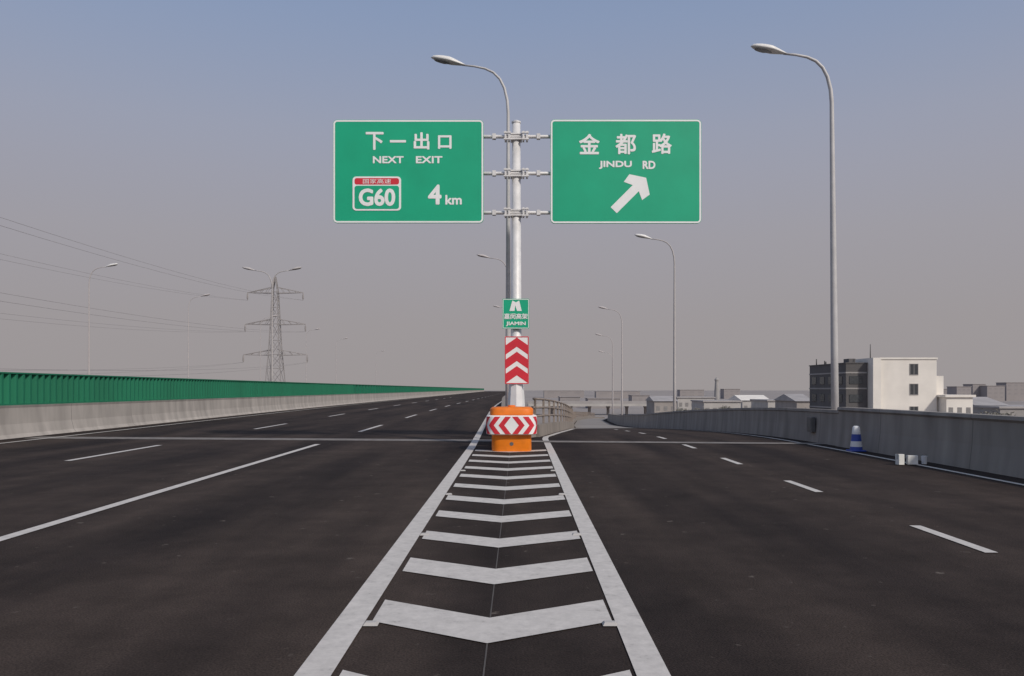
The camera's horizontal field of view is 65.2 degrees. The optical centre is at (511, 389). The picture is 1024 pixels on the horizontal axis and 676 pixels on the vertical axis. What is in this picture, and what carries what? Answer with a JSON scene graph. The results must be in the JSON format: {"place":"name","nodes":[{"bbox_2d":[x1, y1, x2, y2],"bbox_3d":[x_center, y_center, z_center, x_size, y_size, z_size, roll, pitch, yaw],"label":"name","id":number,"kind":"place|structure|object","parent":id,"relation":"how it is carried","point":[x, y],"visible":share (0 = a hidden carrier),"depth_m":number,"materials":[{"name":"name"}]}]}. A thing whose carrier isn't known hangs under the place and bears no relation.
{"place":"outdoors","nodes":[
{"label":"outdoors","id":0,"kind":"place"},
{"bbox_2d":[88,263,117,374],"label":"street lamp","id":1,"kind":"object","parent":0,"point":[113,264],"visible":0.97,"depth_m":65.96,"materials":[{"name":"metal"}]},
{"bbox_2d":[188,294,209,377],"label":"street lamp","id":2,"kind":"object","parent":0,"point":[188,331],"visible":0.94,"depth_m":86.97,"materials":[{"name":"grey metal"}]},
{"bbox_2d":[0,391,509,675],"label":"road","id":3,"kind":"structure","parent":0,"point":[266,568],"depth_m":8.40,"materials":[{"name":"black asphalt"}]},
{"bbox_2d":[65,445,159,460],"bbox_3d":[-9.968,1.592,20.300,0.160,0.001,5.006,0,0,-2],"label":"road marking","id":4,"kind":"object","parent":3,"relation":"on","point":[111,453],"visible":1,"depth_m":19.81,"materials":[{"name":"white paint"}]},
{"bbox_2d":[0,444,318,540],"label":"road marking","id":5,"kind":"object","parent":3,"relation":"on","point":[18,533],"visible":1,"depth_m":11.24,"materials":[{"name":"white paint"}]},
{"bbox_2d":[0,399,404,443],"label":"road marking","id":6,"kind":"object","parent":3,"relation":"on","point":[160,425],"visible":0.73,"depth_m":33.25,"materials":[{"name":"white paint"}]},
{"bbox_2d":[0,390,483,439],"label":"concrete parapet","id":7,"kind":"structure","parent":3,"relation":"on","point":[18,421],"depth_m":36.38,"materials":[{"name":"grey concrete"}]},
{"bbox_2d":[0,372,483,405],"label":"noise fence","id":8,"kind":"object","parent":7,"relation":"on","point":[18,388],"visible":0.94,"depth_m":36.60,"materials":[{"name":"green metal"}]},
{"bbox_2d":[31,436,491,440],"bbox_3d":[-7.979,1.596,25.651,16.040,0.001,0.994,0,0,6],"label":"expansion joint","id":9,"kind":"object","parent":3,"relation":"on","point":[262,438],"visible":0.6,"depth_m":25.90,"materials":[{"name":"metal"}]},
{"bbox_2d":[363,621,378,625],"bbox_3d":[-0.955,1.583,5.420,0.100,0.018,0.090,0,0,0],"label":"road stud","id":10,"kind":"object","parent":3,"relation":"on","point":[371,623],"visible":1,"depth_m":5.39,"materials":[{"name":"white plastic"}]},
{"bbox_2d":[294,401,501,675],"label":"road marking","id":11,"kind":"object","parent":3,"relation":"on","point":[325,656],"visible":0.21,"depth_m":6.26,"materials":[{"name":"white paint"}]},
{"bbox_2d":[431,55,510,405],"bbox_3d":[-1.220,-4.394,24.900,2.600,11.987,0.400,0,0,0],"label":"street lamp","id":12,"kind":"object","parent":3,"relation":"on","point":[443,59],"visible":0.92,"depth_m":24.85,"materials":[{"name":"metal"}]},
{"bbox_2d":[477,254,505,266],"bbox_3d":[-1.420,-4.394,61.500,2.600,11.987,0.400,0,0,0],"label":"street lamp","id":13,"kind":"object","parent":3,"relation":"on","point":[482,255],"visible":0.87,"depth_m":61.43,"materials":[{"name":"grey metal"}]},
{"bbox_2d":[482,454,509,675],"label":"pavement seam","id":14,"kind":"object","parent":3,"relation":"on","point":[493,589],"visible":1,"depth_m":6.16,"materials":[{"name":"black asphalt"}]},
{"bbox_2d":[501,396,504,406],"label":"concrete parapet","id":15,"kind":"structure","parent":3,"relation":"on","point":[503,402],"depth_m":39.10,"materials":[{"name":"grey concrete"}]},
{"bbox_2d":[260,315,277,380],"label":"street lamp","id":16,"kind":"object","parent":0,"point":[260,346],"visible":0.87,"depth_m":111.95,"materials":[{"name":"grey metal"}]},
{"bbox_2d":[242,267,301,380],"bbox_3d":[-19.200,-4.099,64.000,4.800,11.398,0.400,0,0,0],"label":"street lamp","id":17,"kind":"object","parent":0,"point":[294,268],"visible":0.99,"depth_m":63.95,"materials":[{"name":"grey metal"}]},
{"bbox_2d":[0,0,1023,389],"label":"sky","id":18,"kind":"structure","parent":0,"point":[194,138],"materials":[{"name":"blue"}]},
{"bbox_2d":[573,418,629,428],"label":"pavement","id":19,"kind":"structure","parent":0,"point":[589,423],"depth_m":83.46,"materials":[{"name":"concrete"}]},
{"bbox_2d":[645,396,677,413],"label":"warehouse","id":20,"kind":"structure","parent":0,"point":[656,404],"depth_m":240.30,"materials":[{"name":"grey metal"}]},
{"bbox_2d":[676,397,715,410],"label":"warehouse","id":21,"kind":"structure","parent":0,"point":[684,402],"depth_m":260.00,"materials":[{"name":"grey"}]},
{"bbox_2d":[690,400,741,409],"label":"warehouse","id":22,"kind":"structure","parent":0,"point":[708,404],"depth_m":205.00,"materials":[{"name":"grey concrete"}]},
{"bbox_2d":[714,377,719,399],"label":"chimney","id":23,"kind":"object","parent":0,"point":[716,392],"visible":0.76,"depth_m":319.25,"materials":[{"name":"grey concrete"}]},
{"bbox_2d":[728,395,768,407],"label":"warehouse","id":24,"kind":"structure","parent":0,"point":[746,401],"depth_m":232.55,"materials":[{"name":"white metal"}]},
{"bbox_2d":[484,419,1023,675],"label":"road","id":25,"kind":"structure","parent":0,"point":[753,564],"depth_m":7.52,"materials":[{"name":"black asphalt"}]},
{"bbox_2d":[339,670,631,675],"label":"road marking","id":26,"kind":"object","parent":25,"relation":"on","point":[349,673],"visible":1,"depth_m":4.46,"materials":[{"name":"white paint"}]},
{"bbox_2d":[373,600,611,642],"bbox_3d":[-0.136,1.592,5.535,1.648,0.001,1.040,0,0,0],"label":"road marking","id":27,"kind":"object","parent":25,"relation":"on","point":[468,626],"visible":1,"depth_m":5.51,"materials":[{"name":"white paint"}]},
{"bbox_2d":[403,557,592,583],"bbox_3d":[-0.126,1.592,7.050,1.669,0.001,1.040,0,0,0],"label":"road marking","id":28,"kind":"object","parent":25,"relation":"on","point":[490,575],"visible":1,"depth_m":7.03,"materials":[{"name":"white paint"}]},
{"bbox_2d":[422,531,579,547],"bbox_3d":[-0.115,1.592,8.525,1.689,0.001,0.960,0,0,0],"label":"road marking","id":29,"kind":"object","parent":25,"relation":"on","point":[495,542],"visible":1,"depth_m":8.53,"materials":[{"name":"white paint"}]},
{"bbox_2d":[436,510,570,521],"bbox_3d":[-0.105,1.592,10.040,1.710,0.001,0.960,0,0,0],"label":"road marking","id":30,"kind":"object","parent":25,"relation":"on","point":[495,518],"visible":1,"depth_m":10.01,"materials":[{"name":"white paint"}]},
{"bbox_2d":[446,495,564,503],"bbox_3d":[-0.095,1.592,11.555,1.730,0.001,0.960,0,0,0],"label":"road marking","id":31,"kind":"object","parent":25,"relation":"on","point":[504,501],"visible":1,"depth_m":11.55,"materials":[{"name":"white paint"}]},
{"bbox_2d":[453,483,559,489],"bbox_3d":[-0.085,1.592,13.070,1.751,0.001,0.960,0,0,0],"label":"road marking","id":32,"kind":"object","parent":25,"relation":"on","point":[506,488],"visible":1,"depth_m":13.09,"materials":[{"name":"white paint"}]},
{"bbox_2d":[459,474,556,478],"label":"road marking","id":33,"kind":"object","parent":25,"relation":"on","point":[507,477],"visible":1,"depth_m":14.59,"materials":[{"name":"white paint"}]},
{"bbox_2d":[465,466,552,470],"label":"road marking","id":34,"kind":"object","parent":25,"relation":"on","point":[508,469],"visible":1,"depth_m":16.06,"materials":[{"name":"white paint"}]},
{"bbox_2d":[468,460,550,463],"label":"road marking","id":35,"kind":"object","parent":25,"relation":"on","point":[508,462],"visible":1,"depth_m":17.62,"materials":[{"name":"white paint"}]},
{"bbox_2d":[472,454,547,456],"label":"road marking","id":36,"kind":"object","parent":25,"relation":"on","point":[510,456],"visible":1,"depth_m":19.21,"materials":[{"name":"white paint"}]},
{"bbox_2d":[475,450,545,451],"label":"road marking","id":37,"kind":"object","parent":25,"relation":"on","point":[509,451],"visible":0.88,"depth_m":20.44,"materials":[{"name":"white paint"}]},
{"bbox_2d":[486,405,536,450],"bbox_3d":[-0.010,1.006,20.950,1.322,1.180,1.322,0,0,0],"label":"crash barrel","id":38,"kind":"object","parent":25,"relation":"on","point":[511,427],"visible":1,"depth_m":20.39,"materials":[{"name":"orange plastic"}]},
{"bbox_2d":[333,119,700,406],"bbox_3d":[0.145,-2.980,22.500,10.258,9.160,0.760,0,0,0],"label":"road sign","id":39,"kind":"object","parent":25,"relation":"on","point":[625,171],"visible":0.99,"depth_m":22.28,"materials":[{"name":"metal"}]},
{"bbox_2d":[536,416,604,436],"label":"concrete kerb wall","id":40,"kind":"structure","parent":25,"relation":"on","point":[544,429],"depth_m":33.17,"materials":[{"name":"grey concrete"}]},
{"bbox_2d":[532,398,594,422],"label":"guard rail","id":41,"kind":"object","parent":40,"relation":"on","point":[571,415],"visible":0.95,"depth_m":36.39,"materials":[{"name":"metal"}]},
{"bbox_2d":[596,334,612,413],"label":"street lamp","id":42,"kind":"object","parent":25,"relation":"on","point":[612,371],"visible":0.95,"depth_m":107.95,"materials":[{"name":"grey metal"}]},
{"bbox_2d":[542,429,670,675],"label":"road marking","id":43,"kind":"object","parent":25,"relation":"on","point":[646,659],"visible":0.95,"depth_m":6.20,"materials":[{"name":"white paint"}]},
{"bbox_2d":[602,621,617,625],"bbox_3d":[0.662,1.583,5.420,0.100,0.018,0.090,0,0,0],"label":"road stud","id":44,"kind":"object","parent":25,"relation":"on","point":[609,623],"visible":1,"depth_m":5.39,"materials":[{"name":"white plastic"}]},
{"bbox_2d":[599,306,622,414],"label":"street lamp","id":45,"kind":"object","parent":25,"relation":"on","point":[602,307],"visible":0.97,"depth_m":79.96,"materials":[{"name":"grey metal"}]},
{"bbox_2d":[635,234,675,410],"bbox_3d":[8.650,-3.327,48.000,2.600,11.987,0.400,0,0,0],"label":"street lamp","id":46,"kind":"object","parent":25,"relation":"on","point":[674,336],"visible":0.97,"depth_m":47.95,"materials":[{"name":"metal"}]},
{"bbox_2d":[531,440,822,443],"bbox_3d":[4.559,1.596,24.002,9.313,0.001,0.793,0,0,7],"label":"expansion joint","id":47,"kind":"object","parent":25,"relation":"on","point":[674,442],"visible":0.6,"depth_m":23.95,"materials":[{"name":"metal"}]},
{"bbox_2d":[607,408,838,445],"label":"concrete parapet","id":48,"kind":"structure","parent":25,"relation":"on","point":[790,423],"depth_m":30.92,"materials":[{"name":"grey concrete"}]},
{"bbox_2d":[807,417,814,431],"bbox_3d":[9.154,1.075,24.500,0.132,0.450,0.400,0,0,0],"label":"junction box","id":49,"kind":"object","parent":48,"relation":"attached to","point":[810,424],"visible":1,"depth_m":24.31,"materials":[{"name":"metal"}]},
{"bbox_2d":[807,418,810,430],"bbox_3d":[9.093,1.075,24.500,0.010,0.370,0.320,0,0,0],"label":"box door","id":50,"kind":"structure","parent":49,"relation":"in","point":[808,419],"depth_m":24.44,"materials":[{"name":"metal"}]},
{"bbox_2d":[722,458,741,463],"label":"road marking","id":51,"kind":"object","parent":25,"relation":"on","point":[731,461],"visible":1,"depth_m":17.62,"materials":[{"name":"white paint"}]},
{"bbox_2d":[751,43,838,409],"bbox_3d":[8.497,-4.332,23.900,2.600,11.987,0.400,-1,0,0],"label":"street lamp","id":52,"kind":"object","parent":25,"relation":"on","point":[765,48],"visible":0.95,"depth_m":23.83,"materials":[{"name":"metal"}]},
{"bbox_2d":[783,480,821,491],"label":"road marking","id":53,"kind":"object","parent":25,"relation":"on","point":[803,486],"visible":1,"depth_m":13.09,"materials":[{"name":"white paint"}]},
{"bbox_2d":[630,427,1023,484],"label":"road marking","id":54,"kind":"object","parent":25,"relation":"on","point":[894,460],"visible":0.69,"depth_m":16.91,"materials":[{"name":"white paint"}]},
{"bbox_2d":[846,426,866,451],"bbox_3d":[8.820,1.266,20.500,0.380,0.651,0.380,0,0,0],"label":"traffic cone","id":55,"kind":"object","parent":25,"relation":"on","point":[856,444],"visible":1,"depth_m":20.40,"materials":[{"name":"blue plastic"}]},
{"bbox_2d":[895,454,903,464],"bbox_3d":[8.170,1.476,16.850,0.134,0.224,0.120,0,0,-11],"label":"cardboard box","id":56,"kind":"object","parent":25,"relation":"on","point":[899,459],"visible":1,"depth_m":16.80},
{"bbox_2d":[906,455,917,464],"bbox_3d":[8.450,1.491,16.900,0.204,0.194,0.130,0,0,9],"label":"cardboard box","id":57,"kind":"object","parent":25,"relation":"on","point":[911,459],"visible":1,"depth_m":16.84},
{"bbox_2d":[921,454,927,463],"bbox_3d":[8.760,1.481,17.000,0.128,0.214,0.128,0,0,45],"label":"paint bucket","id":58,"kind":"object","parent":25,"relation":"on","point":[923,459],"visible":1,"depth_m":16.95,"materials":[{"name":"white plastic"}]},
{"bbox_2d":[836,407,1023,478],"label":"concrete parapet","id":59,"kind":"structure","parent":25,"relation":"on","point":[990,443],"depth_m":17.02,"materials":[{"name":"grey concrete"}]},
{"bbox_2d":[909,525,995,551],"bbox_3d":[4.693,1.592,8.575,0.130,0.001,1.553,0,0,1],"label":"road marking","id":60,"kind":"object","parent":25,"relation":"on","point":[966,543],"visible":1,"depth_m":8.47,"materials":[{"name":"white paint"}]},
{"bbox_2d":[484,390,1023,423],"bbox_3d":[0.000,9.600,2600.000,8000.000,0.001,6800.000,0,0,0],"label":"ground","id":61,"kind":"structure","parent":0,"point":[529,395],"depth_m":1052.13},
{"bbox_2d":[242,276,307,381],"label":"pylon","id":62,"kind":"object","parent":61,"relation":"on","point":[278,318],"visible":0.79,"depth_m":169.79,"materials":[{"name":"metal"}]},
{"bbox_2d":[6,319,176,331],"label":"power line","id":63,"kind":"object","parent":62,"relation":"hanging from","point":[87,326],"visible":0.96,"depth_m":99.05,"materials":[{"name":"metal"}]},
{"bbox_2d":[2,313,223,331],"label":"power line","id":64,"kind":"object","parent":62,"relation":"hanging from","point":[108,324],"visible":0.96,"depth_m":107.69,"materials":[{"name":"metal"}]},
{"bbox_2d":[0,259,237,299],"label":"power line","id":65,"kind":"object","parent":62,"relation":"hanging from","point":[104,280],"visible":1,"depth_m":104.09,"materials":[{"name":"metal"}]},
{"bbox_2d":[0,362,241,370],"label":"power line","id":66,"kind":"object","parent":62,"relation":"hanging from","point":[101,369],"visible":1,"depth_m":90.47,"materials":[{"name":"metal"}]},
{"bbox_2d":[3,254,240,299],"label":"power line","id":67,"kind":"object","parent":62,"relation":"hanging from","point":[108,277],"visible":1,"depth_m":105.90,"materials":[{"name":"metal"}]},
{"bbox_2d":[2,301,254,331],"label":"power line","id":68,"kind":"object","parent":62,"relation":"hanging from","point":[113,317],"visible":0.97,"depth_m":80.45,"materials":[{"name":"metal"}]},
{"bbox_2d":[4,293,289,331],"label":"power line","id":69,"kind":"object","parent":62,"relation":"hanging from","point":[131,314],"visible":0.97,"depth_m":82.56,"materials":[{"name":"metal"}]},
{"bbox_2d":[0,225,295,299],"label":"power line","id":70,"kind":"object","parent":62,"relation":"hanging from","point":[122,261],"visible":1,"depth_m":82.63,"materials":[{"name":"metal"}]},
{"bbox_2d":[0,217,297,299],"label":"power line","id":71,"kind":"object","parent":62,"relation":"hanging from","point":[127,257],"visible":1,"depth_m":83.31,"materials":[{"name":"metal"}]},
{"bbox_2d":[26,362,306,370],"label":"power line","id":72,"kind":"object","parent":62,"relation":"hanging from","point":[137,370],"visible":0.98,"depth_m":84.46,"materials":[{"name":"metal"}]},
{"bbox_2d":[92,362,242,373],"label":"power line","id":73,"kind":"object","parent":62,"relation":"hanging from","point":[156,370],"visible":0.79,"depth_m":124.38,"materials":[{"name":"metal"}]},
{"bbox_2d":[144,363,300,375],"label":"power line","id":74,"kind":"object","parent":62,"relation":"hanging from","point":[214,372],"visible":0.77,"depth_m":105.36,"materials":[{"name":"metal"}]},
{"bbox_2d":[543,390,583,397],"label":"apartment block","id":75,"kind":"structure","parent":61,"relation":"on","point":[553,393],"depth_m":900.00,"materials":[{"name":"grey concrete"}]},
{"bbox_2d":[558,396,579,406],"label":"apartment block","id":76,"kind":"structure","parent":61,"relation":"on","point":[568,398],"depth_m":420.00,"materials":[{"name":"grey concrete"}]},
{"bbox_2d":[528,401,646,414],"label":"viaduct","id":77,"kind":"object","parent":61,"relation":"on","point":[607,404],"visible":0.48,"depth_m":296.00,"materials":[{"name":"grey concrete"}]},
{"bbox_2d":[585,398,620,407],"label":"apartment block","id":78,"kind":"structure","parent":61,"relation":"on","point":[601,399],"depth_m":400.00,"materials":[{"name":"grey concrete"}]},
{"bbox_2d":[594,391,639,397],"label":"apartment block","id":79,"kind":"structure","parent":61,"relation":"on","point":[605,394],"depth_m":850.00,"materials":[{"name":"grey concrete"}]},
{"bbox_2d":[628,395,649,400],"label":"apartment block","id":80,"kind":"structure","parent":61,"relation":"on","point":[637,397],"depth_m":460.00,"materials":[{"name":"grey concrete"}]},
{"bbox_2d":[677,390,703,396],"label":"apartment block","id":81,"kind":"structure","parent":61,"relation":"on","point":[690,393],"depth_m":820.00,"materials":[{"name":"grey concrete"}]},
{"bbox_2d":[720,389,739,398],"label":"apartment block","id":82,"kind":"structure","parent":61,"relation":"on","point":[727,393],"depth_m":800.00,"materials":[{"name":"grey concrete"}]},
{"bbox_2d":[973,408,1020,415],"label":"tree","id":83,"kind":"object","parent":61,"relation":"on","point":[996,413],"visible":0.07,"depth_m":129.62,"materials":[{"name":"green plant"}]},
{"bbox_2d":[973,405,1023,415],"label":"warehouse","id":84,"kind":"structure","parent":61,"relation":"on","point":[1018,410],"depth_m":142.00,"materials":[{"name":"grey"}]},
{"bbox_2d":[973,397,1007,405],"bbox_3d":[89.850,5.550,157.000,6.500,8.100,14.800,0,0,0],"label":"roof","id":85,"kind":"structure","parent":84,"relation":"attached to","point":[982,401],"depth_m":151.94,"materials":[{"name":"grey metal"}]},
{"bbox_2d":[750,399,774,407],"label":"warehouse","id":86,"kind":"structure","parent":0,"point":[762,403],"depth_m":205.21,"materials":[{"name":"grey concrete"}]},
{"bbox_2d":[774,394,809,407],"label":"warehouse","id":87,"kind":"structure","parent":0,"point":[792,401],"depth_m":174.33,"materials":[{"name":"grey metal"}]},
{"bbox_2d":[809,344,943,411],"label":"office building","id":88,"kind":"structure","parent":0,"point":[907,383],"depth_m":120.00,"materials":[{"name":"white concrete"}]},
{"bbox_2d":[820,394,824,401],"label":"window","id":89,"kind":"structure","parent":88,"relation":"in","point":[822,396],"depth_m":130.17,"materials":[{"name":"grey glass"}]},
{"bbox_2d":[820,377,824,383],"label":"window","id":90,"kind":"structure","parent":88,"relation":"in","point":[822,379],"depth_m":130.17,"materials":[{"name":"grey glass"}]},
{"bbox_2d":[849,394,862,401],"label":"window","id":91,"kind":"structure","parent":88,"relation":"in","point":[852,397],"depth_m":121.13,"materials":[{"name":"grey glass"}]},
{"bbox_2d":[849,376,862,383],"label":"window","id":92,"kind":"structure","parent":88,"relation":"in","point":[852,379],"depth_m":121.13,"materials":[{"name":"grey glass"}]},
{"bbox_2d":[909,406,917,410],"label":"window","id":93,"kind":"structure","parent":88,"relation":"in","point":[910,407],"depth_m":119.98,"materials":[{"name":"grey glass"}]},
{"bbox_2d":[909,384,917,394],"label":"window","id":94,"kind":"structure","parent":88,"relation":"in","point":[913,388],"depth_m":119.98,"materials":[{"name":"grey glass"}]},
{"bbox_2d":[909,364,917,374],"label":"window","id":95,"kind":"structure","parent":88,"relation":"in","point":[913,368],"depth_m":119.98,"materials":[{"name":"grey glass"}]},
{"bbox_2d":[937,394,975,412],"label":"warehouse","id":96,"kind":"structure","parent":0,"point":[955,403],"depth_m":118.00,"materials":[{"name":"white concrete"}]},
{"bbox_2d":[957,407,961,412],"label":"window","id":97,"kind":"structure","parent":96,"relation":"in","point":[959,409],"depth_m":117.97,"materials":[{"name":"grey glass"}]},
{"bbox_2d":[966,407,970,412],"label":"window","id":98,"kind":"structure","parent":96,"relation":"in","point":[968,409],"depth_m":117.97,"materials":[{"name":"grey glass"}]},
{"bbox_2d":[946,386,971,394],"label":"apartment block","id":99,"kind":"structure","parent":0,"point":[958,390],"depth_m":620.00,"materials":[{"name":"grey concrete"}]},
{"bbox_2d":[963,384,985,396],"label":"apartment block","id":100,"kind":"structure","parent":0,"point":[975,389],"depth_m":650.00,"materials":[{"name":"grey concrete"}]},
{"bbox_2d":[980,386,1004,400],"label":"apartment block","id":101,"kind":"structure","parent":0,"point":[997,393],"depth_m":640.00,"materials":[{"name":"grey concrete"}]},
{"bbox_2d":[996,382,1023,400],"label":"apartment block","id":102,"kind":"structure","parent":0,"point":[1014,391],"depth_m":660.00,"materials":[{"name":"grey concrete"}]}
]}

